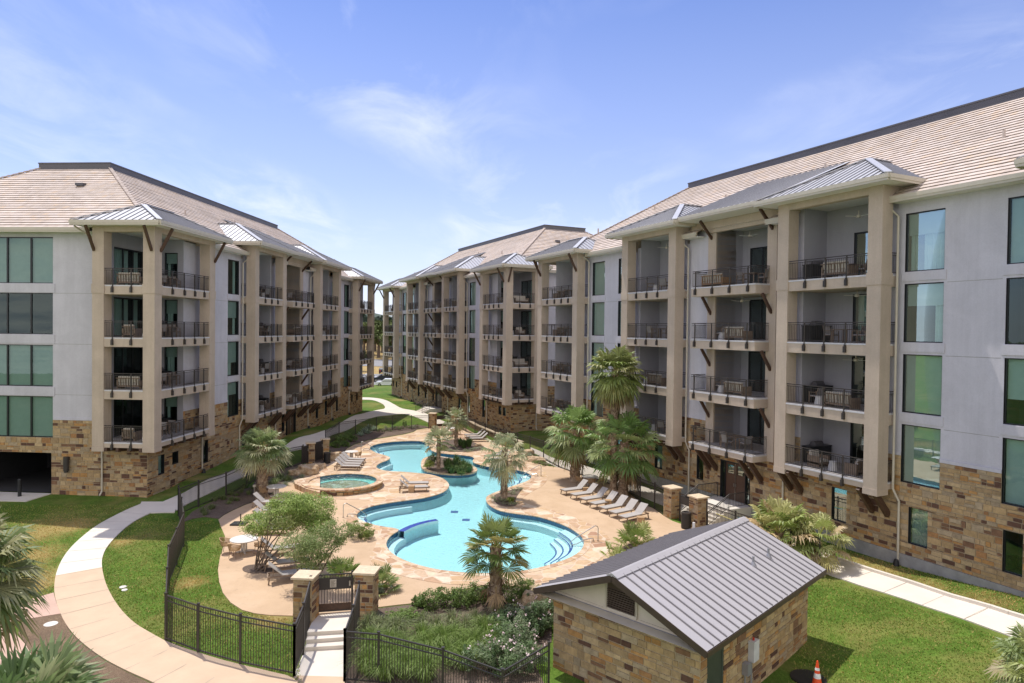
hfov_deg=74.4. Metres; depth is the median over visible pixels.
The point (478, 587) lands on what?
shrub
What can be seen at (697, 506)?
stone pillar
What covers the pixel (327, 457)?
litter bin
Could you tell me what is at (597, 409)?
window
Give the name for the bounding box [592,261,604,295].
window
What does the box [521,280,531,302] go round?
sliding door
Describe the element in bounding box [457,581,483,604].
shrub
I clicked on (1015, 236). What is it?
window
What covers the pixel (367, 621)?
grass clump
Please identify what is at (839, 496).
window
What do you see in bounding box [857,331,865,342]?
patio chair
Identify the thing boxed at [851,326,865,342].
patio chair
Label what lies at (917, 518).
window
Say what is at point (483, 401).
window
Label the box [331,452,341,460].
boulder
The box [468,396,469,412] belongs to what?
window
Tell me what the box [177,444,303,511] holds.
iron fence
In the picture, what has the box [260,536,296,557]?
sun lounger
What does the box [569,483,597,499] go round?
sun lounger
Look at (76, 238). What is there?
apartment building
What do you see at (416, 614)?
shrub
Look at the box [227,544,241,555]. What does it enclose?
wicker chair
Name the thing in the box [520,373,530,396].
sliding door
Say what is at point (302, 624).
iron fence
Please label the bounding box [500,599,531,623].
oleander
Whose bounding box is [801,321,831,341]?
outdoor kitchen counter
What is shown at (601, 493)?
sun lounger
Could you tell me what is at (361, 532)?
shrub
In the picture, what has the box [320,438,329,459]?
stone pillar
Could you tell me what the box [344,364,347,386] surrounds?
window
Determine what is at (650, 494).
side walkway
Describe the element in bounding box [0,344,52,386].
window
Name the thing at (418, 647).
grass clump
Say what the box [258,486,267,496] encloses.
wicker chair
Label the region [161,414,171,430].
outdoor kitchen counter
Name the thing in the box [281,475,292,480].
grass clump
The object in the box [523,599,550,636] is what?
oleander
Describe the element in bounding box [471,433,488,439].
sun lounger
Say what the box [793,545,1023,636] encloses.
walkway
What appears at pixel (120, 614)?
walkway joints
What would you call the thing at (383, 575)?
shrub
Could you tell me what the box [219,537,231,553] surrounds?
wicker chair
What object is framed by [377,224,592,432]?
apartment building
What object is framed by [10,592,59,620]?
cross path
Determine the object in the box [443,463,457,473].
strappy plant
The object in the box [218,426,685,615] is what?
pool deck
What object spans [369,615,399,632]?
grass clump
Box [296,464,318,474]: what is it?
boulder
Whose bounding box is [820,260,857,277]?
patio sofa
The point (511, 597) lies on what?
shrub
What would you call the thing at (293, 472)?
boulder
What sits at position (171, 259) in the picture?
window
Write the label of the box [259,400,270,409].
patio sofa
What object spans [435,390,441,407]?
entrance door
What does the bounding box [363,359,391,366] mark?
field road
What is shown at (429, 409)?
entrance stairs
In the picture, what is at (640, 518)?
side table
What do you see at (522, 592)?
shrub
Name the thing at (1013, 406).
window
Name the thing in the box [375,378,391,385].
parked car
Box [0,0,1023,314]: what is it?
sky
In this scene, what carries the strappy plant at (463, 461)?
on the island bed at (432, 468)
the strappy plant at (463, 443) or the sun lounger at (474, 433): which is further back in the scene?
the sun lounger at (474, 433)
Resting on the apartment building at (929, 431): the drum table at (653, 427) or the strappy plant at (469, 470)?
the drum table at (653, 427)
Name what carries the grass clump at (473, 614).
on the mulch bed at (546, 637)
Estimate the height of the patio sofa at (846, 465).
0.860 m
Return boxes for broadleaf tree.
[363,320,391,356]
[363,339,366,350]
[365,320,391,345]
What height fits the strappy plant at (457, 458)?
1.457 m
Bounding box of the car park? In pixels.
[362,374,390,384]
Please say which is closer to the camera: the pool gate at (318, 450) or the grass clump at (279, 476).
the grass clump at (279, 476)
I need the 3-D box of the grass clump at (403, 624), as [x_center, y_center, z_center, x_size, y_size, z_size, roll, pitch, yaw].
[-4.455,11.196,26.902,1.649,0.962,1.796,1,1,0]
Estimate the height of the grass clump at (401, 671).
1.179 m
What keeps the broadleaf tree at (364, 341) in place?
on the dry field
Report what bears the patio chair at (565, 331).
on the apartment building at (929, 431)
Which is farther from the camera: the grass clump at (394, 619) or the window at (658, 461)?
the window at (658, 461)
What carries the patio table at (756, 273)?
on the apartment building at (929, 431)
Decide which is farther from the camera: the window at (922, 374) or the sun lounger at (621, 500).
the sun lounger at (621, 500)
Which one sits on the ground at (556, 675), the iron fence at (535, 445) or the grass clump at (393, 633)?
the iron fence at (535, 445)
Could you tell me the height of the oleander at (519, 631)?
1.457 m
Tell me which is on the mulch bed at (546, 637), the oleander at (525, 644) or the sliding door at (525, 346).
the oleander at (525, 644)
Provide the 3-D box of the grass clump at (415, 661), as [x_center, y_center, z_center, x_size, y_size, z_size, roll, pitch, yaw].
[-3.449,11.476,24.318,2.379,0.954,2.380,1,1,0]
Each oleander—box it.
[461,642,497,675]
[473,629,509,674]
[487,636,521,678]
[488,609,515,635]
[491,614,524,645]
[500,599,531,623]
[502,640,537,676]
[505,615,538,653]
[510,602,541,637]
[517,637,547,666]
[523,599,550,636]
[535,597,553,627]
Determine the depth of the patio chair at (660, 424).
50.27 m
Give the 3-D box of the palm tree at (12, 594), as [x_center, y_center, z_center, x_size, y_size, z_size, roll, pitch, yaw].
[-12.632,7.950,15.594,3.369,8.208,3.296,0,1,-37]
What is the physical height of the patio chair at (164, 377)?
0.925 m
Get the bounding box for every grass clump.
[201,509,212,515]
[268,477,280,483]
[275,473,285,478]
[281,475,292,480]
[339,644,388,675]
[351,624,388,649]
[351,652,410,682]
[352,631,393,659]
[357,611,382,630]
[358,609,384,623]
[361,624,410,648]
[364,613,391,632]
[364,642,402,667]
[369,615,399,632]
[370,637,410,661]
[380,613,407,636]
[383,613,416,634]
[384,648,429,681]
[388,634,428,651]
[393,649,444,675]
[399,639,438,659]
[401,620,441,641]
[403,648,451,682]
[411,627,451,653]
[412,610,437,625]
[417,621,465,652]
[425,612,450,631]
[429,638,466,665]
[436,608,470,625]
[436,621,473,646]
[441,638,487,670]
[443,631,480,650]
[454,613,479,632]
[459,626,498,650]
[462,606,486,626]
[464,608,503,641]
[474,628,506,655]
[482,604,507,617]
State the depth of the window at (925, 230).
33.11 m
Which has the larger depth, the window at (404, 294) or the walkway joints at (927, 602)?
the window at (404, 294)
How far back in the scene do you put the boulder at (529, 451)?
64.20 m
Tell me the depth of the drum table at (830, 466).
37.05 m
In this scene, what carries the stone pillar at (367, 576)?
on the ground at (556, 675)
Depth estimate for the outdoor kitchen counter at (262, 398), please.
64.57 m
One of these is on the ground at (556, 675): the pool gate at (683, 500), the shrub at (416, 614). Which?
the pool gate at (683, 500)
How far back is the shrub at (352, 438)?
71.27 m
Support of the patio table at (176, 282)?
on the apartment building at (76, 238)
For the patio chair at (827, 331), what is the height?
0.925 m
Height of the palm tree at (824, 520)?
3.528 m
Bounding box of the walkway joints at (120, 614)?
[57,512,234,682]
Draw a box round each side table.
[408,485,414,492]
[604,499,611,504]
[637,516,644,523]
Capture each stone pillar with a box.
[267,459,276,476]
[290,570,321,626]
[305,441,315,463]
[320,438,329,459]
[352,565,380,620]
[428,412,436,427]
[662,484,682,518]
[687,493,709,527]
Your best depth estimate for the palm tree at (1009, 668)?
19.58 m
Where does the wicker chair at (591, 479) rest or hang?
on the pool deck
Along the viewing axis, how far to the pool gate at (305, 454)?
58.68 m
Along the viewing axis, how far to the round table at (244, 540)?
35.80 m
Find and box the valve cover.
[43,621,57,626]
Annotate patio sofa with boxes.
[116,272,142,284]
[117,376,142,388]
[122,324,141,336]
[122,428,141,440]
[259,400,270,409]
[286,394,292,403]
[287,327,299,333]
[512,359,527,366]
[513,296,528,302]
[514,390,524,398]
[515,327,524,334]
[552,363,563,371]
[552,399,563,407]
[553,290,564,297]
[553,327,563,335]
[647,373,666,383]
[701,273,730,286]
[723,381,751,395]
[724,327,752,339]
[807,449,829,467]
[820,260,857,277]
[824,391,860,409]
[844,459,862,475]
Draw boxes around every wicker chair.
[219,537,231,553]
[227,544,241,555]
[254,538,265,551]
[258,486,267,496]
[587,478,595,485]
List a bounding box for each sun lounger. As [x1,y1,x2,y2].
[252,492,278,507]
[252,500,266,513]
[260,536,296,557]
[263,551,307,571]
[267,561,309,584]
[334,458,360,469]
[336,456,362,466]
[338,454,363,464]
[341,451,365,462]
[399,479,428,492]
[400,475,428,487]
[464,430,481,437]
[466,430,485,438]
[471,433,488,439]
[560,479,587,495]
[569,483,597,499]
[579,487,607,504]
[589,490,617,509]
[599,494,627,513]
[608,498,637,518]
[618,502,648,521]
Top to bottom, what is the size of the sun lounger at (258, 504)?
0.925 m
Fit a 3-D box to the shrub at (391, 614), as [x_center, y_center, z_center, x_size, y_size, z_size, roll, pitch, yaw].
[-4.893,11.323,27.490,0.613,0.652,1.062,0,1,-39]
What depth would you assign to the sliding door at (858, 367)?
38.46 m
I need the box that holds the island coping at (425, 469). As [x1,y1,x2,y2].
[421,456,476,475]
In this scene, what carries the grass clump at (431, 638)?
on the mulch bed at (546, 637)
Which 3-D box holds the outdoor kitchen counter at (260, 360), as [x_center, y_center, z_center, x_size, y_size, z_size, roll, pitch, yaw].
[-24.266,2.281,64.725,1.760,1.220,0.660,1,1,4]
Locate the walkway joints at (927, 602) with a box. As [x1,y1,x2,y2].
[847,572,985,618]
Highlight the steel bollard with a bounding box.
[18,479,21,496]
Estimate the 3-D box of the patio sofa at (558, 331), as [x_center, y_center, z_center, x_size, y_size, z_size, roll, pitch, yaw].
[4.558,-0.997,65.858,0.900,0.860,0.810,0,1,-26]
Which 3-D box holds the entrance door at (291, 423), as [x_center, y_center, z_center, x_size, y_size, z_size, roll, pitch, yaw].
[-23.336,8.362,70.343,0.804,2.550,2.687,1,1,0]
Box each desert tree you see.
[237,490,337,570]
[273,517,359,570]
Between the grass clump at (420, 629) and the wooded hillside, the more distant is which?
the wooded hillside
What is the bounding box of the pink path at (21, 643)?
[0,628,30,663]
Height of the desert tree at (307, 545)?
3.438 m
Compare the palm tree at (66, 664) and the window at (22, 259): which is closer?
the palm tree at (66, 664)
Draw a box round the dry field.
[362,344,391,373]
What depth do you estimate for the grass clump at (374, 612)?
27.54 m
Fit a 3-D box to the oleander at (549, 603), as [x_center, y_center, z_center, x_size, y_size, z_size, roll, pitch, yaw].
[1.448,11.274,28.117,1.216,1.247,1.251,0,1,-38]
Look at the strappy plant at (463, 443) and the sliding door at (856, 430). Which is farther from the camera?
the strappy plant at (463, 443)
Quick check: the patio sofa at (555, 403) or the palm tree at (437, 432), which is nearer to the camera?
the palm tree at (437, 432)
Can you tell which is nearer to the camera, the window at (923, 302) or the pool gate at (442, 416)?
the window at (923, 302)
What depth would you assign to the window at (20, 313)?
47.51 m
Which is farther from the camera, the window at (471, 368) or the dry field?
the dry field
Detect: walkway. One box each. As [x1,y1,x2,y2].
[54,567,296,682]
[56,495,177,574]
[176,397,444,510]
[535,453,688,510]
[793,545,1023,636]
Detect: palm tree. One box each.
[0,507,52,653]
[0,629,118,682]
[231,426,293,496]
[423,425,455,468]
[442,407,468,446]
[457,511,530,611]
[480,432,528,500]
[541,403,610,481]
[584,345,645,494]
[584,410,665,496]
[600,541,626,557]
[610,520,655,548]
[746,493,827,563]
[784,512,855,575]
[984,621,1023,682]
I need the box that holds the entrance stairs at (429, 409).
[413,400,441,412]
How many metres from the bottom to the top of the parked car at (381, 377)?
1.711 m
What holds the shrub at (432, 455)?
on the island bed at (432, 468)
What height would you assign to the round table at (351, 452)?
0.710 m
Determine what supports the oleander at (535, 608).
on the mulch bed at (546, 637)
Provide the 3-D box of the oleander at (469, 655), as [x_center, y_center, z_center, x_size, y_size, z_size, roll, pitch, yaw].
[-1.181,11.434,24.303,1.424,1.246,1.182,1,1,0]
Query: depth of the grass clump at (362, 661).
24.15 m
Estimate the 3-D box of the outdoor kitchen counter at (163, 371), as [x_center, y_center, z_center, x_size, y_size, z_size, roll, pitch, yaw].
[-26.121,2.503,49.800,1.760,1.220,0.660,1,1,4]
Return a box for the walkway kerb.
[821,552,1023,618]
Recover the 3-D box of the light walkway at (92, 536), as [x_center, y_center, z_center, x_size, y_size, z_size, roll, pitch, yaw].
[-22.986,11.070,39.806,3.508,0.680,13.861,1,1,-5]
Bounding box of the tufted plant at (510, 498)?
[506,496,514,502]
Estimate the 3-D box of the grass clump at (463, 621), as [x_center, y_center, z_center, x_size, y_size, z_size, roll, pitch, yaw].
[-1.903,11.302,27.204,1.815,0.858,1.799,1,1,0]
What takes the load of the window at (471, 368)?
in the apartment building at (481, 278)
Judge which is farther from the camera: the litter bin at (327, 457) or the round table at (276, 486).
the litter bin at (327, 457)
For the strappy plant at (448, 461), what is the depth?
57.43 m
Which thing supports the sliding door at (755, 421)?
in the apartment building at (929, 431)
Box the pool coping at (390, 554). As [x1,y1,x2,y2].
[351,440,589,575]
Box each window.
[0,237,52,282]
[0,293,52,333]
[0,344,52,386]
[0,395,52,437]
[158,454,163,474]
[164,347,176,372]
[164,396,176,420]
[165,253,177,278]
[165,300,177,326]
[172,451,177,464]
[203,440,207,463]
[227,381,237,416]
[228,259,238,294]
[228,300,238,334]
[228,341,238,375]
[344,284,348,306]
[344,311,348,333]
[344,338,348,359]
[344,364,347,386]
[402,356,405,374]
[403,292,406,309]
[403,314,405,331]
[403,335,405,352]
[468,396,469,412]
[469,310,475,332]
[469,338,474,360]
[469,365,474,388]
[470,282,475,305]
[482,400,484,416]
[500,341,502,358]
[500,372,501,387]
[501,311,502,325]
[591,342,603,375]
[591,382,602,416]
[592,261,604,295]
[592,302,604,335]
[618,258,621,293]
[618,301,620,335]
[655,444,661,468]
[697,455,703,479]
[831,487,846,523]
[901,424,940,489]
[902,354,941,416]
[903,282,943,342]
[905,208,945,271]
[908,507,927,548]
[1001,438,1023,507]
[1002,530,1022,576]
[1003,358,1023,425]
[1005,277,1023,344]
[1007,196,1023,263]
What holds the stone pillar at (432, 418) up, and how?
on the pool deck
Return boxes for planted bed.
[436,439,483,451]
[494,488,521,506]
[622,543,641,550]
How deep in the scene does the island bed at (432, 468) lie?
57.83 m
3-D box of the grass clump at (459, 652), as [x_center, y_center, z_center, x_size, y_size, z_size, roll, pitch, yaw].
[-1.681,11.425,24.678,2.446,1.090,2.348,1,1,0]
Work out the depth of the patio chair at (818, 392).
38.53 m
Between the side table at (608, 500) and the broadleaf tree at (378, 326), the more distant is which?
the broadleaf tree at (378, 326)
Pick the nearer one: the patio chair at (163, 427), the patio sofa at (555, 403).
the patio chair at (163, 427)
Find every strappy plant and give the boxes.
[440,456,454,468]
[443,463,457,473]
[450,453,460,465]
[452,464,468,474]
[457,457,471,467]
[458,436,463,445]
[460,439,469,447]
[462,463,474,472]
[464,436,472,446]
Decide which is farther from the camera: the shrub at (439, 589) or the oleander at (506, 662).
the shrub at (439, 589)
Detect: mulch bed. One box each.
[185,459,323,520]
[329,425,427,451]
[346,586,551,682]
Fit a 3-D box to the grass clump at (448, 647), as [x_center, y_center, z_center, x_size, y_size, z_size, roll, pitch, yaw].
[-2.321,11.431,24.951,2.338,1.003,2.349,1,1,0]
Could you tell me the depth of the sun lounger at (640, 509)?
43.07 m
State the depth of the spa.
50.60 m
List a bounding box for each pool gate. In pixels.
[301,444,308,463]
[315,439,322,459]
[319,570,352,611]
[437,414,449,426]
[679,491,688,520]
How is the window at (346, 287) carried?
in the apartment building at (76, 238)
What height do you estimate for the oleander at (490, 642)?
1.329 m
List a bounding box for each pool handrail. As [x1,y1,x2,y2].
[343,503,366,517]
[570,526,598,544]
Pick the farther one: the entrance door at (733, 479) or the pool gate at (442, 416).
the pool gate at (442, 416)
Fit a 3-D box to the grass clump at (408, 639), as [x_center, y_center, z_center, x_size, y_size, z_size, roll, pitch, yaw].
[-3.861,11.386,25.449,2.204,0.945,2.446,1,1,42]
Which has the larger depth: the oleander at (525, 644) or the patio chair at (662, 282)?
the patio chair at (662, 282)
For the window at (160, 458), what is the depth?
47.75 m
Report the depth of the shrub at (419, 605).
29.13 m
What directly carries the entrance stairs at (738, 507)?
on the ground at (556, 675)
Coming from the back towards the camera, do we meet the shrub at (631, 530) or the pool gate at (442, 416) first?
the pool gate at (442, 416)
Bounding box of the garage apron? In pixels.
[0,492,50,501]
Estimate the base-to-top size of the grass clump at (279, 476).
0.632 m
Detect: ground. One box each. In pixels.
[0,385,1023,682]
[18,614,148,682]
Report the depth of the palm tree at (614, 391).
48.69 m
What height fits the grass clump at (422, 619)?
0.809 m
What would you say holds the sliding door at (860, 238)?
in the apartment building at (929, 431)
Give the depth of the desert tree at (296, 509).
33.28 m
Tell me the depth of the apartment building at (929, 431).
38.12 m
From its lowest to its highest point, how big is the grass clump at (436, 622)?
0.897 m
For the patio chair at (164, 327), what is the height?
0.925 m
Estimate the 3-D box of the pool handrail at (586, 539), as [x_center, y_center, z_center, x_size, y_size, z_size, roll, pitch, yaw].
[4.127,11.030,38.403,1.688,1.118,0.119,1,1,-6]
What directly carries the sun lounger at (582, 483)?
on the pool deck
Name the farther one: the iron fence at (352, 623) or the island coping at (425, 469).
the island coping at (425, 469)
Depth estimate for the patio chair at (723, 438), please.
43.83 m
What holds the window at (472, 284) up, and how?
in the apartment building at (481, 278)
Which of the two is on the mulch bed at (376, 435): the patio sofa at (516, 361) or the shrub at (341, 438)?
the shrub at (341, 438)
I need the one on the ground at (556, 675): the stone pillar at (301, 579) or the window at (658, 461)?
the stone pillar at (301, 579)
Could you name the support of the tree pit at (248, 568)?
on the pool deck
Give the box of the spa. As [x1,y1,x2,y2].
[294,472,382,496]
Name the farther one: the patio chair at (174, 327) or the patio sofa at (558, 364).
the patio sofa at (558, 364)
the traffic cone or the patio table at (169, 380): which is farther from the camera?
the patio table at (169, 380)
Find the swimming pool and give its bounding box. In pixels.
[357,441,583,572]
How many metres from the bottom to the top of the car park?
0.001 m
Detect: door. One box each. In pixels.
[114,247,142,284]
[114,297,142,336]
[114,347,142,386]
[114,399,142,436]
[286,410,295,434]
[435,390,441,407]
[520,341,530,365]
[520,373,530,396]
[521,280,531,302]
[521,311,531,334]
[707,647,723,682]
[720,459,749,503]
[747,408,764,444]
[748,351,765,391]
[749,299,765,339]
[750,246,766,283]
[850,423,863,463]
[851,356,864,404]
[852,294,866,340]
[854,231,867,274]
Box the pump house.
[533,516,826,682]
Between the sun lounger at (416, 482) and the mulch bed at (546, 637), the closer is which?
the mulch bed at (546, 637)
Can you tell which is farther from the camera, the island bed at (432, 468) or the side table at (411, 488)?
the island bed at (432, 468)
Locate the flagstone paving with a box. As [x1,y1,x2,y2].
[319,429,610,584]
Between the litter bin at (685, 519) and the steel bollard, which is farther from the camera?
the steel bollard
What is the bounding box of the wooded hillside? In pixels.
[363,314,391,321]
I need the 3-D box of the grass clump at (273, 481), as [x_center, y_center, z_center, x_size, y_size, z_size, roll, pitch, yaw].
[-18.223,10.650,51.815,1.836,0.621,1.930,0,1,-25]
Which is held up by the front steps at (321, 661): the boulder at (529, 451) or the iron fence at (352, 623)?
the iron fence at (352, 623)
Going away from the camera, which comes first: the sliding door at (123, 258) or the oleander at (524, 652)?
the oleander at (524, 652)
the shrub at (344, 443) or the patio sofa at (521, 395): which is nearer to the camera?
the shrub at (344, 443)
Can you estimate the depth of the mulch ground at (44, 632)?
26.37 m
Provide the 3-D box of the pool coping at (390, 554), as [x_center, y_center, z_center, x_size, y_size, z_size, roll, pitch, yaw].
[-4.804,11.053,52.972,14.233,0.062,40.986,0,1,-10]
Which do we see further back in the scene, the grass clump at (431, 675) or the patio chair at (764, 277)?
the patio chair at (764, 277)
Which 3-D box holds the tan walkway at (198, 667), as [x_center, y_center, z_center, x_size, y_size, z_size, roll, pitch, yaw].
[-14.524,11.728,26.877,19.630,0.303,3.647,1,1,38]
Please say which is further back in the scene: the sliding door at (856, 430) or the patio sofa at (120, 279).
the patio sofa at (120, 279)
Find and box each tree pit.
[242,564,267,573]
[262,568,274,573]
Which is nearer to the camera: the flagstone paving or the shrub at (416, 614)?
the shrub at (416, 614)
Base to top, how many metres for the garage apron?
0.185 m
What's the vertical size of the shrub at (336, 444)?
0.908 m
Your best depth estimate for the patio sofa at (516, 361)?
74.82 m
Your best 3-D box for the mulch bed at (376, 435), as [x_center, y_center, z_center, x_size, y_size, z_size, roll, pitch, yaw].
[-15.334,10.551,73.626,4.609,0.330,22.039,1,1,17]
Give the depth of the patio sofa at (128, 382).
45.14 m
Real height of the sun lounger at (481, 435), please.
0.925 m
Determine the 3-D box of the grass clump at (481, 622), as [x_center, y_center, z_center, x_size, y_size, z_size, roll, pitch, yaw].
[-1.006,11.182,26.595,2.346,1.279,2.356,1,1,0]
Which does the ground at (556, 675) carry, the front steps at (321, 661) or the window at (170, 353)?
the front steps at (321, 661)
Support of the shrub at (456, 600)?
on the mulch bed at (546, 637)
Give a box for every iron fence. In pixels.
[164,485,295,673]
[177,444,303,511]
[293,575,311,676]
[325,414,428,442]
[343,628,550,682]
[345,580,360,673]
[458,415,663,513]
[706,501,820,564]
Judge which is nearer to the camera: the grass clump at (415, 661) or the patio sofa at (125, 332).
the grass clump at (415, 661)
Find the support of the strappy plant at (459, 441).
on the planted bed at (460, 448)
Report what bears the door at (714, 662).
in the pump house
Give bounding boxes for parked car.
[374,374,391,381]
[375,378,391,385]
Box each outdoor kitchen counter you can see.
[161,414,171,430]
[162,367,170,383]
[259,323,268,335]
[259,359,268,371]
[259,395,268,402]
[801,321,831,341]
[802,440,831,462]
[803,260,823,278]
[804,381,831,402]
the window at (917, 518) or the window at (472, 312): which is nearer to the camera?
the window at (917, 518)
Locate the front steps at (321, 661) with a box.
[293,611,350,682]
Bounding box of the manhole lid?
[790,669,826,682]
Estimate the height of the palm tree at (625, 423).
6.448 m
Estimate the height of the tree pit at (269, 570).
0.120 m
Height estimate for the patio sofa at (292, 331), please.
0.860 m
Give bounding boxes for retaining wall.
[463,417,523,447]
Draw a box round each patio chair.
[161,422,166,435]
[162,324,167,336]
[162,373,166,386]
[168,276,180,287]
[168,324,180,336]
[168,372,175,384]
[168,420,179,431]
[560,326,568,335]
[656,421,665,431]
[659,278,667,289]
[719,431,731,445]
[720,434,732,447]
[736,272,749,283]
[739,436,752,448]
[758,269,768,282]
[808,388,824,402]
[825,326,838,341]
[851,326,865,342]
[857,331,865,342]
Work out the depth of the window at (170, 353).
50.39 m
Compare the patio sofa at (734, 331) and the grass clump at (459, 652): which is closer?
the grass clump at (459, 652)
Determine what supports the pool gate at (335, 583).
attached to the stone pillar at (301, 579)
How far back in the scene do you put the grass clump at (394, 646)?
25.03 m
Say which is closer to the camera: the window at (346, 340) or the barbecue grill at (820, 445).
the barbecue grill at (820, 445)
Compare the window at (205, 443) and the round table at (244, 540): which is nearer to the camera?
the round table at (244, 540)
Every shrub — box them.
[321,555,360,578]
[331,440,341,447]
[334,433,349,443]
[340,441,350,446]
[347,520,375,540]
[348,435,357,441]
[370,562,402,596]
[385,610,400,618]
[389,607,415,617]
[396,606,423,622]
[410,594,426,607]
[414,588,448,611]
[423,460,433,468]
[427,453,436,461]
[430,586,460,609]
[446,587,471,608]
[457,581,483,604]
[467,578,488,603]
[502,578,526,605]
[505,577,534,593]
[515,584,538,596]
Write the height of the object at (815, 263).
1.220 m
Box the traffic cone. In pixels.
[812,660,821,682]
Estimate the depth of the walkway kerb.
30.23 m
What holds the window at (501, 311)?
in the apartment building at (481, 278)
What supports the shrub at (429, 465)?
on the island bed at (432, 468)
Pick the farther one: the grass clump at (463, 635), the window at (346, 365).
the window at (346, 365)
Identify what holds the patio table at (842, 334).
on the apartment building at (929, 431)
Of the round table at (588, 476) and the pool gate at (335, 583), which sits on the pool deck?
the round table at (588, 476)
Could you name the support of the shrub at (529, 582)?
on the mulch bed at (546, 637)
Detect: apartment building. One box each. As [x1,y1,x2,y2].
[0,162,382,497]
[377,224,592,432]
[525,87,1023,596]
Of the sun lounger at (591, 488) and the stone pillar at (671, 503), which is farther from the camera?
the sun lounger at (591, 488)
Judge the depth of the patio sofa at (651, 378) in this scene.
50.77 m
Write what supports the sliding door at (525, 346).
in the apartment building at (481, 278)
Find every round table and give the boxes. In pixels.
[230,535,257,553]
[266,484,285,496]
[345,450,357,457]
[582,474,597,485]
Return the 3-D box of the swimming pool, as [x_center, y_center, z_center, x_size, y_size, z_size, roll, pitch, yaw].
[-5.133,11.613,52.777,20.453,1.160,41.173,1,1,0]
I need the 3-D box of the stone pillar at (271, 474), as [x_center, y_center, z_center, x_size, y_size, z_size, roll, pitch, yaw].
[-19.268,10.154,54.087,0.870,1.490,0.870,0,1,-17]
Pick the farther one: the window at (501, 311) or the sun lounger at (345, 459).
the window at (501, 311)
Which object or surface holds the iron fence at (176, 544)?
on the ground at (556, 675)
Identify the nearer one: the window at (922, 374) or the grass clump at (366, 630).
the grass clump at (366, 630)
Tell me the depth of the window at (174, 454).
49.59 m
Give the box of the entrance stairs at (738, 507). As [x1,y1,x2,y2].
[681,482,750,524]
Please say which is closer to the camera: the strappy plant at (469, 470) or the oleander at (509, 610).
the oleander at (509, 610)
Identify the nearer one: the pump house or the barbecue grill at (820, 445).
the pump house
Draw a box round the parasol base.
[230,514,247,525]
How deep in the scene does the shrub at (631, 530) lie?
37.06 m
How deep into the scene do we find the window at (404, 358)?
111.26 m
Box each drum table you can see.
[651,424,656,430]
[814,396,821,404]
[828,460,837,470]
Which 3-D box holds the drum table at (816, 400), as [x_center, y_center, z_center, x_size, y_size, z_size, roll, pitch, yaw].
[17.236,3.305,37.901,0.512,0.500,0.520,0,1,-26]
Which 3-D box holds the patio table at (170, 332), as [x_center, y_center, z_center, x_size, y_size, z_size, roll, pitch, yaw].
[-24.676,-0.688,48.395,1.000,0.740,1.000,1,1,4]
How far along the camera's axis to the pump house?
23.53 m
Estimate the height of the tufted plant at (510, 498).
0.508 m
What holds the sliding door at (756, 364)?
in the apartment building at (929, 431)
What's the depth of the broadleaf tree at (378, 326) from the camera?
268.45 m
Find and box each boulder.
[288,469,301,475]
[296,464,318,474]
[311,463,325,468]
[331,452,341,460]
[515,585,553,617]
[522,449,534,456]
[525,455,545,461]
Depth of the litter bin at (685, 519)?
41.01 m
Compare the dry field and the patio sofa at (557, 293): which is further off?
the dry field
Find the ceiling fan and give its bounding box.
[849,210,867,217]
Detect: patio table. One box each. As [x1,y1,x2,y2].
[165,278,177,287]
[165,327,176,336]
[165,375,175,385]
[728,435,744,448]
[742,272,763,283]
[831,329,858,342]
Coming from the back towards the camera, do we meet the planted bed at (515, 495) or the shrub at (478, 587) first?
the planted bed at (515, 495)
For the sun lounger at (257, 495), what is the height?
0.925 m
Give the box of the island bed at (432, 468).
[425,457,473,472]
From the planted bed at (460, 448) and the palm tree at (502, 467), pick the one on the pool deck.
the planted bed at (460, 448)
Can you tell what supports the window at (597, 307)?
in the apartment building at (929, 431)
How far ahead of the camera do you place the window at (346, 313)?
88.96 m
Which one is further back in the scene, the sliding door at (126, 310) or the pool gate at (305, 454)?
the pool gate at (305, 454)
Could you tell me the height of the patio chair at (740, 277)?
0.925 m
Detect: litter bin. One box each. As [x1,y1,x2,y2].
[323,452,330,463]
[681,511,690,528]
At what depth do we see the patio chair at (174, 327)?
48.94 m

